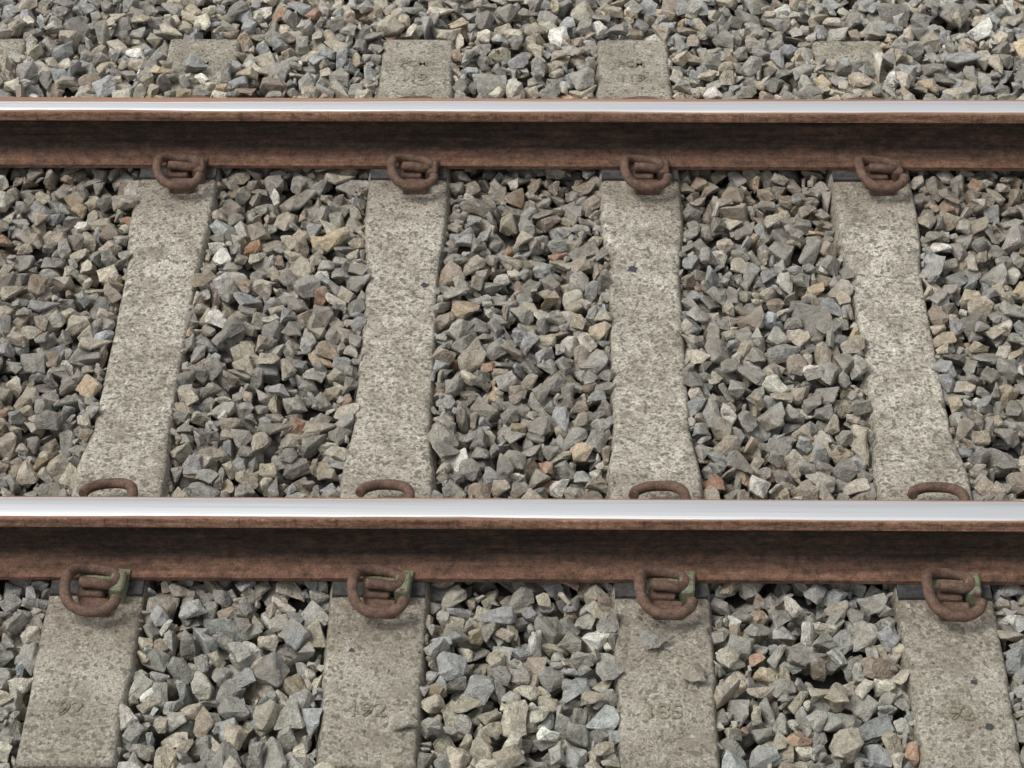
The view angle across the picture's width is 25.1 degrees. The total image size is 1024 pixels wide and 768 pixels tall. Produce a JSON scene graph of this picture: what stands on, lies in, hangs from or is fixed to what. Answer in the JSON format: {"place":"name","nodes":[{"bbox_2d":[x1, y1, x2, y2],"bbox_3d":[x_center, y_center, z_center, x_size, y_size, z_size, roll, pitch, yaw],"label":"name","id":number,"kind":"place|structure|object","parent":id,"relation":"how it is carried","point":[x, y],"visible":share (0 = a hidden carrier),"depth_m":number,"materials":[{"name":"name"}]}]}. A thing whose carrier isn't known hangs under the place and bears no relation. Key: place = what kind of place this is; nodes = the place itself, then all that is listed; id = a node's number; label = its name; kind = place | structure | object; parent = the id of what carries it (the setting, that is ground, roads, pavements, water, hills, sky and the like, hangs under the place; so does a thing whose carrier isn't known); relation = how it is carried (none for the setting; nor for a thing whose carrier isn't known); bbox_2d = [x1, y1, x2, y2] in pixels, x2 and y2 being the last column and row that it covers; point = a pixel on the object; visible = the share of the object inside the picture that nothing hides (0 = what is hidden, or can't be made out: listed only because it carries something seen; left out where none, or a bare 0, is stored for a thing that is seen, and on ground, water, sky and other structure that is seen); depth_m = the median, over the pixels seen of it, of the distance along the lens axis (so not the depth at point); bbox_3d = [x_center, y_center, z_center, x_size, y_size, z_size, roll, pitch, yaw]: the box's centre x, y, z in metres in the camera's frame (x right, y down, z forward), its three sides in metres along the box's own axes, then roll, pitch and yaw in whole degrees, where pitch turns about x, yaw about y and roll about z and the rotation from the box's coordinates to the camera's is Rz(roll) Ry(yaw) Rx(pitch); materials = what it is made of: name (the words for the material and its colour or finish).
{"place":"outdoors","nodes":[
{"label":"outdoors","id":0,"kind":"place"},
{"bbox_2d":[0,0,1023,767],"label":"ground","id":1,"kind":"structure","parent":0,"point":[736,600],"depth_m":5.65,"materials":[{"name":"grey gravel"}]},
{"bbox_2d":[0,39,26,96],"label":"concrete sleeper","id":2,"kind":"object","parent":1,"relation":"on","point":[10,46],"visible":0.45,"depth_m":6.64,"materials":[{"name":"concrete"}]},
{"bbox_2d":[15,39,242,767],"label":"concrete sleeper","id":3,"kind":"object","parent":1,"relation":"on","point":[85,669],"visible":0.66,"depth_m":5.45,"materials":[{"name":"concrete"}]},
{"bbox_2d":[59,563,130,617],"bbox_3d":[-0.911,0.454,5.009,0.139,0.090,0.159,3,42,4],"label":"rail clip","id":4,"kind":"object","parent":3,"relation":"on","point":[97,582],"visible":1,"depth_m":5.00,"materials":[{"name":"metal"}]},
{"bbox_2d":[78,478,137,496],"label":"rail clip","id":5,"kind":"object","parent":3,"relation":"on","point":[128,485],"visible":0.27,"depth_m":5.22,"materials":[{"name":"metal"}]},
{"bbox_2d":[152,153,207,193],"bbox_3d":[-0.885,-0.560,6.133,0.139,0.090,0.159,0,42,0],"label":"rail clip","id":6,"kind":"object","parent":3,"relation":"on","point":[181,168],"visible":1,"depth_m":6.12,"materials":[{"name":"metal"}]},
{"bbox_2d":[173,95,209,97],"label":"rail clip","id":7,"kind":"object","parent":3,"relation":"on","point":[193,96],"visible":0.07,"depth_m":6.36,"materials":[{"name":"metal"}]},
{"bbox_2d":[314,40,458,767],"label":"concrete sleeper","id":8,"kind":"object","parent":1,"relation":"on","point":[375,671],"visible":0.67,"depth_m":5.50,"materials":[{"name":"concrete"}]},
{"bbox_2d":[347,564,413,618],"bbox_3d":[-0.288,0.456,5.003,0.139,0.090,0.159,3,42,4],"label":"rail clip","id":9,"kind":"object","parent":8,"relation":"on","point":[381,583],"visible":1,"depth_m":4.99,"materials":[{"name":"metal"}]},
{"bbox_2d":[355,479,414,497],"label":"rail clip","id":10,"kind":"object","parent":8,"relation":"on","point":[404,487],"visible":0.27,"depth_m":5.22,"materials":[{"name":"metal"}]},
{"bbox_2d":[387,154,439,194],"bbox_3d":[-0.263,-0.557,6.127,0.139,0.090,0.158,1,42,1],"label":"rail clip","id":11,"kind":"object","parent":8,"relation":"on","point":[414,170],"visible":1,"depth_m":6.12,"materials":[{"name":"metal"}]},
{"bbox_2d":[398,96,431,97],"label":"rail clip","id":12,"kind":"object","parent":8,"relation":"on","point":[415,97],"visible":0.03,"depth_m":6.35,"materials":[{"name":"metal"}]},
{"bbox_2d":[0,496,1023,584],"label":"railway rail","id":13,"kind":"object","parent":8,"relation":"on","point":[520,540],"visible":0.99,"depth_m":5.05,"materials":[{"name":"metal"}]},
{"bbox_2d":[0,97,1023,170],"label":"railway rail","id":14,"kind":"object","parent":8,"relation":"on","point":[498,133],"visible":0.99,"depth_m":6.18,"materials":[{"name":"metal"}]},
{"bbox_2d":[593,40,721,767],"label":"concrete sleeper","id":15,"kind":"object","parent":1,"relation":"on","point":[667,713],"visible":0.68,"depth_m":5.50,"materials":[{"name":"concrete"}]},
{"bbox_2d":[622,96,657,98],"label":"rail clip","id":16,"kind":"object","parent":15,"relation":"on","point":[642,97],"visible":0.03,"depth_m":6.34,"materials":[{"name":"metal"}]},
{"bbox_2d":[620,155,671,194],"bbox_3d":[0.355,-0.555,6.121,0.139,0.090,0.159,0,42,0],"label":"rail clip","id":17,"kind":"object","parent":15,"relation":"on","point":[639,173],"visible":1,"depth_m":6.11,"materials":[{"name":"metal"}]},
{"bbox_2d":[628,480,690,498],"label":"rail clip","id":18,"kind":"object","parent":15,"relation":"on","point":[678,488],"visible":0.3,"depth_m":5.21,"materials":[{"name":"metal"}]},
{"bbox_2d":[634,566,697,620],"bbox_3d":[0.334,0.459,4.997,0.139,0.090,0.158,2,42,2],"label":"rail clip","id":19,"kind":"object","parent":15,"relation":"on","point":[665,585],"visible":1,"depth_m":4.99,"materials":[{"name":"metal"}]},
{"bbox_2d":[810,41,1022,767],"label":"concrete sleeper","id":20,"kind":"object","parent":1,"relation":"on","point":[955,685],"visible":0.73,"depth_m":5.44,"materials":[{"name":"concrete"}]},
{"bbox_2d":[846,97,884,99],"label":"rail clip","id":21,"kind":"object","parent":20,"relation":"on","point":[865,98],"visible":0.07,"depth_m":6.34,"materials":[{"name":"metal"}]},
{"bbox_2d":[854,156,908,195],"bbox_3d":[0.979,-0.552,6.115,0.139,0.090,0.159,-1,42,-1],"label":"rail clip","id":22,"kind":"object","parent":20,"relation":"on","point":[874,173],"visible":1,"depth_m":6.10,"materials":[{"name":"metal"}]},
{"bbox_2d":[907,482,970,500],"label":"rail clip","id":23,"kind":"object","parent":20,"relation":"on","point":[958,491],"visible":0.3,"depth_m":5.21,"materials":[{"name":"metal"}]},
{"bbox_2d":[921,567,986,621],"bbox_3d":[0.956,0.462,4.991,0.139,0.090,0.159,2,42,2],"label":"rail clip","id":24,"kind":"object","parent":20,"relation":"on","point":[945,590],"visible":1,"depth_m":4.98,"materials":[{"name":"metal"}]}
]}

